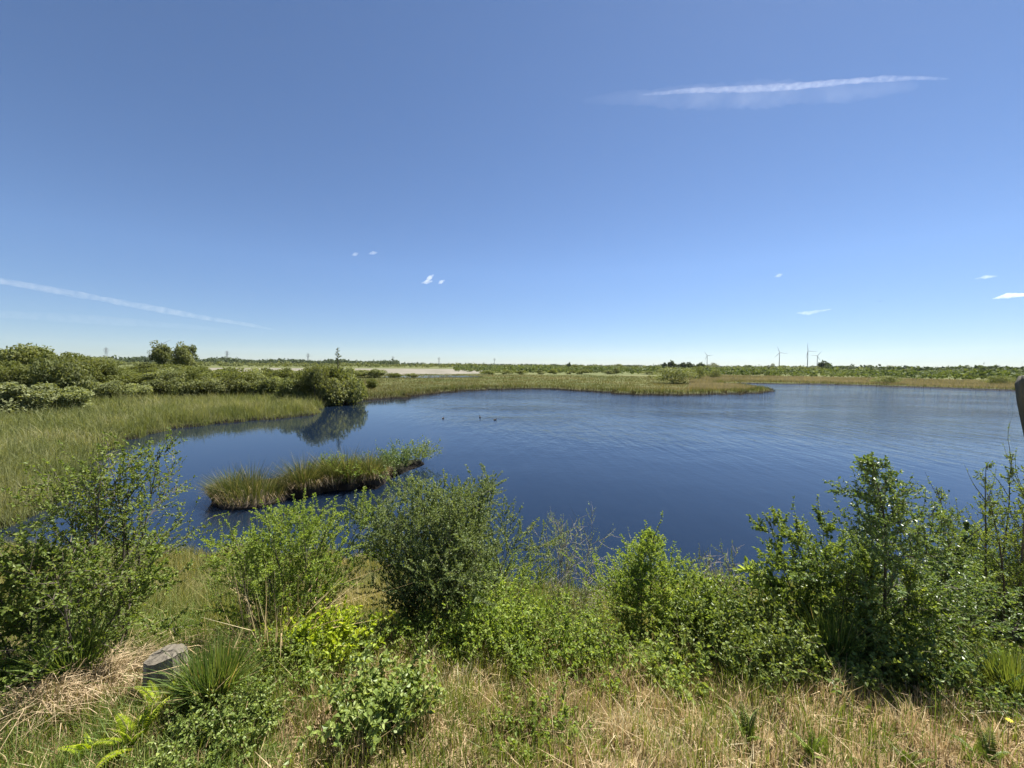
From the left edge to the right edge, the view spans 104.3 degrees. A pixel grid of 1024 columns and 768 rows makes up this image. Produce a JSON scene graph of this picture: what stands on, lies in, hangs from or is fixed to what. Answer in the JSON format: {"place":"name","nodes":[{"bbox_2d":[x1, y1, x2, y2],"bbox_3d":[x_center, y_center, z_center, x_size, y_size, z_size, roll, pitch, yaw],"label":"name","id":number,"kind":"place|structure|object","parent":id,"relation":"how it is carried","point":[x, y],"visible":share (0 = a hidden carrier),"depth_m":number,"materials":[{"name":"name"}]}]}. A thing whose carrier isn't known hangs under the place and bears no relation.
{"place":"outdoors","nodes":[
{"label":"outdoors","id":0,"kind":"place"},
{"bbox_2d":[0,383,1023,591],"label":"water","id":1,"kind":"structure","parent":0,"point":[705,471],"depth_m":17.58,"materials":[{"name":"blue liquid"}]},
{"bbox_2d":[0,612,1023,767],"bbox_3d":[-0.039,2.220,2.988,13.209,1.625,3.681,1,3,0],"label":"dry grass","id":2,"kind":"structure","parent":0,"point":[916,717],"depth_m":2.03,"materials":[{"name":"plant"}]},
{"bbox_2d":[0,364,1023,767],"bbox_3d":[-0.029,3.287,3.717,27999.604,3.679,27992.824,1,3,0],"label":"ground","id":3,"kind":"structure","parent":0,"point":[412,464],"depth_m":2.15,"materials":[{"name":"plant"}]},
{"bbox_2d":[3,364,42,386],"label":"willow bush","id":4,"kind":"object","parent":3,"relation":"on","point":[14,373],"visible":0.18,"depth_m":48.82,"materials":[{"name":"green plant"}]},
{"bbox_2d":[0,628,56,699],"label":"bramble clump","id":5,"kind":"object","parent":3,"relation":"on","point":[8,679],"visible":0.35,"depth_m":2.30,"materials":[{"name":"green plant"}]},
{"bbox_2d":[0,343,56,363],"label":"willow bush","id":6,"kind":"object","parent":3,"relation":"on","point":[19,346],"visible":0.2,"depth_m":60.63,"materials":[{"name":"green plant"}]},
{"bbox_2d":[0,381,60,415],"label":"willow bush","id":7,"kind":"object","parent":3,"relation":"on","point":[15,396],"visible":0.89,"depth_m":25.16,"materials":[{"name":"green plant"}]},
{"bbox_2d":[12,347,71,364],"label":"willow bush","id":8,"kind":"object","parent":3,"relation":"on","point":[26,361],"visible":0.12,"depth_m":59.95,"materials":[{"name":"green plant"}]},
{"bbox_2d":[26,354,96,394],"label":"willow bush","id":9,"kind":"object","parent":3,"relation":"on","point":[56,374],"visible":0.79,"depth_m":30.72,"materials":[{"name":"green plant"}]},
{"bbox_2d":[1,603,127,689],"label":"shrub","id":10,"kind":"object","parent":3,"relation":"on","point":[59,662],"depth_m":2.31,"materials":[{"name":"plant"}]},
{"bbox_2d":[50,385,94,411],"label":"willow bush","id":11,"kind":"object","parent":3,"relation":"on","point":[68,397],"visible":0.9,"depth_m":27.03,"materials":[{"name":"green plant"}]},
{"bbox_2d":[57,732,114,756],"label":"fern","id":12,"kind":"object","parent":3,"relation":"on","point":[86,745],"visible":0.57,"depth_m":1.83,"materials":[{"name":"green plant"}]},
{"bbox_2d":[81,359,122,383],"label":"willow bush","id":13,"kind":"object","parent":3,"relation":"on","point":[111,369],"visible":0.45,"depth_m":49.85,"materials":[{"name":"green plant"}]},
{"bbox_2d":[0,522,203,668],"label":"birch bush","id":14,"kind":"object","parent":3,"relation":"on","point":[7,617],"visible":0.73,"depth_m":2.44,"materials":[{"name":"green plant"}]},
{"bbox_2d":[86,379,126,398],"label":"willow bush","id":15,"kind":"object","parent":3,"relation":"on","point":[113,387],"visible":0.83,"depth_m":36.06,"materials":[{"name":"green plant"}]},
{"bbox_2d":[0,615,227,761],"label":"dead straw","id":16,"kind":"object","parent":3,"relation":"on","point":[106,675],"visible":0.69,"depth_m":2.16,"materials":[{"name":"plant"}]},
{"bbox_2d":[0,426,229,711],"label":"birch bush","id":17,"kind":"object","parent":3,"relation":"on","point":[92,521],"visible":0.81,"depth_m":2.57,"materials":[{"name":"green plant"}]},
{"bbox_2d":[99,372,147,388],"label":"willow bush","id":18,"kind":"object","parent":3,"relation":"on","point":[126,378],"visible":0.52,"depth_m":50.02,"materials":[{"name":"green plant"}]},
{"bbox_2d":[93,696,169,767],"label":"fern","id":19,"kind":"object","parent":3,"relation":"on","point":[122,732],"visible":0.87,"depth_m":1.86,"materials":[{"name":"green plant"}]},
{"bbox_2d":[122,383,153,400],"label":"willow bush","id":20,"kind":"object","parent":3,"relation":"on","point":[131,389],"visible":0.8,"depth_m":37.34,"materials":[{"name":"green plant"}]},
{"bbox_2d":[134,679,177,715],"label":"fern","id":21,"kind":"object","parent":3,"relation":"on","point":[147,694],"visible":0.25,"depth_m":2.12,"materials":[{"name":"green plant"}]},
{"bbox_2d":[140,379,172,396],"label":"willow bush","id":22,"kind":"object","parent":3,"relation":"on","point":[154,383],"visible":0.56,"depth_m":39.32,"materials":[{"name":"green plant"}]},
{"bbox_2d":[0,666,321,767],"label":"corner grass","id":23,"kind":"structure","parent":3,"relation":"on","point":[67,759],"depth_m":1.89,"materials":[{"name":"plant"}]},
{"bbox_2d":[147,340,174,365],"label":"birch tree","id":24,"kind":"object","parent":3,"relation":"on","point":[158,355],"visible":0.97,"depth_m":94.20,"materials":[{"name":"green plant"}]},
{"bbox_2d":[139,643,188,709],"bbox_3d":[-1.984,1.685,2.273,0.274,0.343,0.252,2,3,32],"label":"tree stump","id":25,"kind":"object","parent":3,"relation":"on","point":[156,660],"visible":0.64,"depth_m":2.22,"materials":[{"name":"grey wood"}]},
{"bbox_2d":[155,369,187,394],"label":"willow bush","id":26,"kind":"object","parent":3,"relation":"on","point":[167,375],"visible":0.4,"depth_m":40.27,"materials":[{"name":"green plant"}]},
{"bbox_2d":[0,388,367,528],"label":"marsh grass","id":27,"kind":"structure","parent":3,"relation":"on","point":[34,437],"depth_m":20.99,"materials":[{"name":"plant"}]},
{"bbox_2d":[170,341,198,366],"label":"birch tree","id":28,"kind":"object","parent":3,"relation":"on","point":[183,356],"visible":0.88,"depth_m":98.62,"materials":[{"name":"green plant"}]},
{"bbox_2d":[167,377,205,397],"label":"willow bush","id":29,"kind":"object","parent":3,"relation":"on","point":[183,387],"visible":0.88,"depth_m":37.72,"materials":[{"name":"green plant"}]},
{"bbox_2d":[108,616,286,722],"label":"grass tussock","id":30,"kind":"object","parent":3,"relation":"on","point":[218,667],"depth_m":2.08,"materials":[{"name":"plant"}]},
{"bbox_2d":[116,664,293,767],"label":"leafy plant","id":31,"kind":"object","parent":3,"relation":"on","point":[187,728],"visible":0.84,"depth_m":1.85,"materials":[{"name":"green plant"}]},
{"bbox_2d":[200,376,240,395],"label":"willow bush","id":32,"kind":"object","parent":3,"relation":"on","point":[221,389],"visible":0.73,"depth_m":38.52,"materials":[{"name":"green plant"}]},
{"bbox_2d":[192,464,263,504],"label":"rush tussock","id":33,"kind":"object","parent":3,"relation":"on","point":[212,485],"visible":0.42,"depth_m":11.43,"materials":[{"name":"plant"}]},
{"bbox_2d":[158,671,307,767],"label":"leafy plant","id":34,"kind":"object","parent":3,"relation":"on","point":[261,704],"visible":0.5,"depth_m":1.97,"materials":[{"name":"green plant"}]},
{"bbox_2d":[72,355,399,365],"bbox_3d":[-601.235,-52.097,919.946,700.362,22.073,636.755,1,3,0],"label":"wood","id":35,"kind":"object","parent":3,"relation":"on","point":[216,359],"visible":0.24,"depth_m":799.99,"materials":[{"name":"green plant"}]},
{"bbox_2d":[217,371,255,396],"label":"willow bush","id":36,"kind":"object","parent":3,"relation":"on","point":[246,379],"visible":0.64,"depth_m":39.91,"materials":[{"name":"green plant"}]},
{"bbox_2d":[184,458,298,511],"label":"rush tussock","id":37,"kind":"object","parent":3,"relation":"on","point":[269,495],"visible":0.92,"depth_m":11.20,"materials":[{"name":"plant"}]},
{"bbox_2d":[195,521,304,618],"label":"birch bush","id":38,"kind":"object","parent":3,"relation":"on","point":[208,582],"visible":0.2,"depth_m":4.22,"materials":[{"name":"green plant"}]},
{"bbox_2d":[78,542,424,727],"bbox_3d":[-1.627,1.546,2.754,1.325,0.807,1.911,3,3,37],"label":"grass tussock","id":39,"kind":"object","parent":3,"relation":"on","point":[251,620],"depth_m":2.69,"materials":[{"name":"plant"}]},
{"bbox_2d":[251,373,281,394],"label":"willow bush","id":40,"kind":"object","parent":3,"relation":"on","point":[259,383],"visible":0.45,"depth_m":40.07,"materials":[{"name":"green plant"}]},
{"bbox_2d":[273,377,306,400],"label":"willow bush","id":41,"kind":"object","parent":3,"relation":"on","point":[287,386],"visible":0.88,"depth_m":36.83,"materials":[{"name":"green plant"}]},
{"bbox_2d":[189,486,398,644],"bbox_3d":[-1.669,1.471,3.235,1.480,1.356,1.148,-2,4,-40],"label":"birch bush","id":42,"kind":"object","parent":3,"relation":"on","point":[266,553],"visible":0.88,"depth_m":3.01,"materials":[{"name":"green plant"}]},
{"bbox_2d":[236,612,355,686],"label":"leafy plant","id":43,"kind":"object","parent":3,"relation":"on","point":[276,656],"visible":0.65,"depth_m":2.44,"materials":[{"name":"green plant"}]},
{"bbox_2d":[261,451,339,497],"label":"rush tussock","id":44,"kind":"object","parent":3,"relation":"on","point":[306,479],"visible":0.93,"depth_m":12.01,"materials":[{"name":"plant"}]},
{"bbox_2d":[249,618,356,697],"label":"leafy plant","id":45,"kind":"object","parent":3,"relation":"on","point":[313,655],"visible":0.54,"depth_m":2.41,"materials":[{"name":"green plant"}]},
{"bbox_2d":[302,364,329,399],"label":"willow bush","id":46,"kind":"object","parent":3,"relation":"on","point":[316,374],"visible":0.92,"depth_m":37.31,"materials":[{"name":"green plant"}]},
{"bbox_2d":[245,577,395,667],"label":"leafy plant","id":47,"kind":"object","parent":3,"relation":"on","point":[345,629],"visible":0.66,"depth_m":2.70,"materials":[{"name":"green plant"}]},
{"bbox_2d":[303,449,353,491],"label":"rush tussock","id":48,"kind":"object","parent":3,"relation":"on","point":[332,486],"visible":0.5,"depth_m":12.47,"materials":[{"name":"plant"}]},
{"bbox_2d":[310,365,350,390],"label":"willow bush","id":49,"kind":"object","parent":3,"relation":"on","point":[334,372],"visible":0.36,"depth_m":39.41,"materials":[{"name":"green plant"}]},
{"bbox_2d":[322,375,367,405],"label":"willow bush","id":50,"kind":"object","parent":3,"relation":"on","point":[350,392],"visible":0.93,"depth_m":38.38,"materials":[{"name":"green plant"}]},
{"bbox_2d":[311,443,379,489],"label":"rush tussock","id":51,"kind":"object","parent":3,"relation":"on","point":[349,485],"visible":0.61,"depth_m":12.64,"materials":[{"name":"plant"}]},
{"bbox_2d":[210,368,481,374],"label":"sand flat","id":52,"kind":"structure","parent":3,"relation":"on","point":[430,371],"depth_m":196.70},
{"bbox_2d":[332,456,386,481],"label":"bog bush","id":53,"kind":"object","parent":3,"relation":"on","point":[357,470],"visible":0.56,"depth_m":12.57,"materials":[{"name":"green plant"}]},
{"bbox_2d":[283,634,446,767],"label":"bramble clump","id":54,"kind":"object","parent":3,"relation":"on","point":[390,695],"visible":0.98,"depth_m":1.93,"materials":[{"name":"green plant"}]},
{"bbox_2d":[321,604,410,680],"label":"leafy plant","id":55,"kind":"object","parent":3,"relation":"on","point":[383,633],"visible":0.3,"depth_m":2.81,"materials":[{"name":"green plant"}]},
{"bbox_2d":[339,447,398,485],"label":"rush tussock","id":56,"kind":"object","parent":3,"relation":"on","point":[374,478],"visible":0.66,"depth_m":12.97,"materials":[{"name":"plant"}]},
{"bbox_2d":[363,438,433,472],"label":"bog bush","id":57,"kind":"object","parent":3,"relation":"on","point":[406,459],"visible":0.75,"depth_m":14.40,"materials":[{"name":"green plant"}]},
{"bbox_2d":[382,435,442,463],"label":"bog bush","id":58,"kind":"object","parent":3,"relation":"on","point":[415,453],"visible":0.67,"depth_m":15.83,"materials":[{"name":"green plant"}]},
{"bbox_2d":[384,597,461,673],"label":"leafy plant","id":59,"kind":"object","parent":3,"relation":"on","point":[404,624],"visible":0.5,"depth_m":2.94,"materials":[{"name":"green plant"}]},
{"bbox_2d":[411,615,485,674],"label":"leafy plant","id":60,"kind":"object","parent":3,"relation":"on","point":[440,639],"visible":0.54,"depth_m":2.75,"materials":[{"name":"green plant"}]},
{"bbox_2d":[338,462,568,641],"bbox_3d":[-0.586,1.576,3.713,2.206,1.806,1.601,2,3,34],"label":"willow bush","id":61,"kind":"object","parent":3,"relation":"on","point":[452,556],"visible":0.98,"depth_m":3.43,"materials":[{"name":"green plant"}]},
{"bbox_2d":[438,557,578,663],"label":"leafy plant","id":62,"kind":"object","parent":3,"relation":"on","point":[480,626],"visible":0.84,"depth_m":2.81,"materials":[{"name":"green plant"}]},
{"bbox_2d":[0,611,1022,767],"bbox_3d":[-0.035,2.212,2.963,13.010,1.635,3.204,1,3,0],"label":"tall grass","id":63,"kind":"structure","parent":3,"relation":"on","point":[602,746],"depth_m":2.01,"materials":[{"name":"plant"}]},
{"bbox_2d":[0,533,1023,646],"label":"rough grass","id":64,"kind":"structure","parent":3,"relation":"on","point":[179,595],"depth_m":5.53,"materials":[{"name":"plant"}]},
{"bbox_2d":[489,531,560,615],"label":"birch bush","id":65,"kind":"object","parent":3,"relation":"on","point":[539,575],"visible":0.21,"depth_m":4.70,"materials":[{"name":"green plant"}]},
{"bbox_2d":[506,574,561,635],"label":"shrub","id":66,"kind":"object","parent":3,"relation":"on","point":[536,597],"depth_m":3.66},
{"bbox_2d":[461,677,614,767],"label":"leafy plant","id":67,"kind":"object","parent":3,"relation":"on","point":[511,725],"visible":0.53,"depth_m":2.02,"materials":[{"name":"green plant"}]},
{"bbox_2d":[442,574,651,705],"bbox_3d":[0.141,1.752,2.755,1.291,0.569,1.215,-2,3,-37],"label":"leafy plant","id":68,"kind":"object","parent":3,"relation":"on","point":[526,651],"visible":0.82,"depth_m":2.69,"materials":[{"name":"green plant"}]},
{"bbox_2d":[355,373,740,394],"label":"heath grass","id":69,"kind":"structure","parent":3,"relation":"on","point":[421,381],"depth_m":85.71,"materials":[{"name":"plant"}]},
{"bbox_2d":[109,359,1014,368],"bbox_3d":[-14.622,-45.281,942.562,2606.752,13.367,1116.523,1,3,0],"label":"wood","id":70,"kind":"object","parent":3,"relation":"on","point":[414,363],"visible":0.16,"depth_m":816.18,"materials":[{"name":"green plant"}]},
{"bbox_2d":[111,359,1023,372],"bbox_3d":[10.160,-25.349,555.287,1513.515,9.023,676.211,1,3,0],"label":"scrub","id":71,"kind":"object","parent":3,"relation":"on","point":[236,364],"visible":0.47,"depth_m":431.39,"materials":[{"name":"green plant"}]},
{"bbox_2d":[531,574,608,627],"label":"leafy plant","id":72,"kind":"object","parent":3,"relation":"on","point":[587,601],"visible":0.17,"depth_m":4.49,"materials":[{"name":"green plant"}]},
{"bbox_2d":[523,503,648,619],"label":"twiggy bush","id":73,"kind":"object","parent":3,"relation":"on","point":[562,563],"visible":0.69,"depth_m":4.61,"materials":[{"name":"green plant"}]},
{"bbox_2d":[569,623,673,701],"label":"bramble clump","id":74,"kind":"object","parent":3,"relation":"on","point":[600,653],"visible":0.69,"depth_m":2.58,"materials":[{"name":"green plant"}]},
{"bbox_2d":[558,511,709,643],"bbox_3d":[1.075,1.641,3.458,1.269,1.304,1.307,1,3,0],"label":"birch bush","id":75,"kind":"object","parent":3,"relation":"on","point":[639,568],"visible":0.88,"depth_m":3.28,"materials":[{"name":"green plant"}]},
{"bbox_2d":[600,604,692,662],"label":"leafy plant","id":76,"kind":"object","parent":3,"relation":"on","point":[640,630],"visible":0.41,"depth_m":2.98,"materials":[{"name":"green plant"}]},
{"bbox_2d":[617,630,718,712],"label":"bramble clump","id":77,"kind":"object","parent":3,"relation":"on","point":[665,659],"visible":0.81,"depth_m":2.49,"materials":[{"name":"green plant"}]},
{"bbox_2d":[648,367,697,383],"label":"heath shrub","id":78,"kind":"object","parent":3,"relation":"on","point":[676,374],"visible":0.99,"depth_m":84.80,"materials":[{"name":"green plant"}]},
{"bbox_2d":[338,382,1010,402],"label":"shore sedge","id":79,"kind":"object","parent":3,"relation":"on","point":[519,387],"visible":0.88,"depth_m":57.74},
{"bbox_2d":[364,379,1014,397],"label":"shore rushes","id":80,"kind":"object","parent":3,"relation":"on","point":[620,389],"visible":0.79,"depth_m":61.45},
{"bbox_2d":[644,561,751,658],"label":"birch bush","id":81,"kind":"object","parent":3,"relation":"on","point":[701,581],"visible":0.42,"depth_m":3.11,"materials":[{"name":"green plant"}]},
{"bbox_2d":[681,541,754,600],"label":"twiggy bush","id":82,"kind":"object","parent":3,"relation":"on","point":[718,570],"visible":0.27,"depth_m":3.39,"materials":[{"name":"green plant"}]},
{"bbox_2d":[453,363,1023,379],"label":"scrub","id":83,"kind":"object","parent":3,"relation":"on","point":[975,373],"visible":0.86,"depth_m":192.46,"materials":[{"name":"green plant"}]},
{"bbox_2d":[726,701,761,743],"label":"fern","id":84,"kind":"object","parent":3,"relation":"on","point":[751,729],"visible":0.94,"depth_m":1.98,"materials":[{"name":"green plant"}]},
{"bbox_2d":[732,556,790,612],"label":"arching shoot","id":85,"kind":"object","parent":3,"relation":"on","point":[749,569],"visible":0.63,"depth_m":3.06,"materials":[{"name":"green plant"}]},
{"bbox_2d":[662,557,898,733],"bbox_3d":[1.558,1.643,2.629,1.087,0.716,1.281,1,3,12],"label":"bramble clump","id":86,"kind":"object","parent":3,"relation":"on","point":[764,643],"visible":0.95,"depth_m":2.54,"materials":[{"name":"green plant"}]},
{"bbox_2d":[790,729,825,761],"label":"fern","id":87,"kind":"object","parent":3,"relation":"on","point":[817,748],"visible":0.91,"depth_m":1.86,"materials":[{"name":"green plant"}]},
{"bbox_2d":[778,598,893,670],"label":"shrub","id":88,"kind":"object","parent":3,"relation":"on","point":[842,637],"depth_m":2.52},
{"bbox_2d":[791,624,901,704],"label":"leafy plant","id":89,"kind":"object","parent":3,"relation":"on","point":[823,663],"visible":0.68,"depth_m":2.37,"materials":[{"name":"green plant"}]},
{"bbox_2d":[688,374,1014,390],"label":"dry reeds","id":90,"kind":"object","parent":3,"relation":"on","point":[908,381],"visible":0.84,"depth_m":99.04,"materials":[{"name":"plant"}]},
{"bbox_2d":[746,494,971,643],"bbox_3d":[2.254,1.482,2.856,0.950,1.107,1.134,1,3,0],"label":"birch bush","id":91,"kind":"object","parent":3,"relation":"on","point":[818,593],"visible":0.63,"depth_m":2.79,"materials":[{"name":"green plant"}]},
{"bbox_2d":[792,592,968,695],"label":"leafy plant","id":92,"kind":"object","parent":3,"relation":"on","point":[918,651],"visible":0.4,"depth_m":2.44,"materials":[{"name":"green plant"}]},
{"bbox_2d":[744,544,1023,721],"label":"birch bush","id":93,"kind":"object","parent":3,"relation":"on","point":[975,613],"visible":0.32,"depth_m":2.71,"materials":[{"name":"green plant"}]},
{"bbox_2d":[756,451,1023,660],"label":"young alder","id":94,"kind":"object","parent":3,"relation":"on","point":[877,550],"visible":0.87,"depth_m":2.62,"materials":[{"name":"green plant"}]},
{"bbox_2d":[884,737,935,767],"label":"fern","id":95,"kind":"object","parent":3,"relation":"on","point":[908,757],"visible":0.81,"depth_m":1.83,"materials":[{"name":"green plant"}]},
{"bbox_2d":[823,477,1012,646],"bbox_3d":[3.623,1.778,3.749,1.129,1.671,1.224,1,3,0],"label":"young alder","id":96,"kind":"object","parent":3,"relation":"on","point":[961,554],"visible":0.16,"depth_m":3.52,"materials":[{"name":"green plant"}]},
{"bbox_2d":[822,363,1023,372],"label":"wood","id":97,"kind":"object","parent":3,"relation":"on","point":[959,367],"visible":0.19,"depth_m":306.80,"materials":[{"name":"green plant"}]},
{"bbox_2d":[847,615,1013,728],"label":"leafy plant","id":98,"kind":"object","parent":3,"relation":"on","point":[928,682],"visible":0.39,"depth_m":2.30,"materials":[{"name":"green plant"}]},
{"bbox_2d":[867,494,1021,628],"bbox_3d":[5.255,2.246,4.732,1.415,1.716,1.743,-1,3,-33],"label":"birch bush","id":99,"kind":"object","parent":3,"relation":"on","point":[970,549],"visible":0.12,"depth_m":4.72,"materials":[{"name":"green plant"}]},
{"bbox_2d":[912,618,1023,671],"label":"bramble clump","id":100,"kind":"object","parent":3,"relation":"on","point":[975,634],"visible":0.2,"depth_m":2.65,"materials":[{"name":"green plant"}]},
{"bbox_2d":[913,421,1023,645],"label":"young birch","id":101,"kind":"object","parent":3,"relation":"on","point":[1018,568],"visible":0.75,"depth_m":3.76,"materials":[{"name":"green plant"}]},
{"bbox_2d":[926,624,1023,717],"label":"grass tussock","id":102,"kind":"object","parent":3,"relation":"on","point":[1015,666],"depth_m":2.28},
{"bbox_2d":[927,548,1023,642],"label":"birch bush","id":103,"kind":"object","parent":3,"relation":"on","point":[1007,606],"visible":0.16,"depth_m":3.92,"materials":[{"name":"green plant"}]},
{"bbox_2d":[947,725,1010,764],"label":"fern","id":104,"kind":"object","parent":3,"relation":"on","point":[985,743],"visible":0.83,"depth_m":1.84,"materials":[{"name":"green plant"}]},
{"bbox_2d":[1014,375,1023,434],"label":"wooden post","id":105,"kind":"object","parent":3,"relation":"on","point":[1019,387],"visible":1,"depth_m":1.28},
{"bbox_2d":[0,0,1023,367],"label":"sky","id":106,"kind":"structure","parent":0,"point":[579,182],"materials":[{"name":"blue"}]},
{"bbox_2d":[14,584,1023,648],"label":"lush grass","id":107,"kind":"structure","parent":0,"point":[162,615],"depth_m":3.68,"materials":[{"name":"plant"}]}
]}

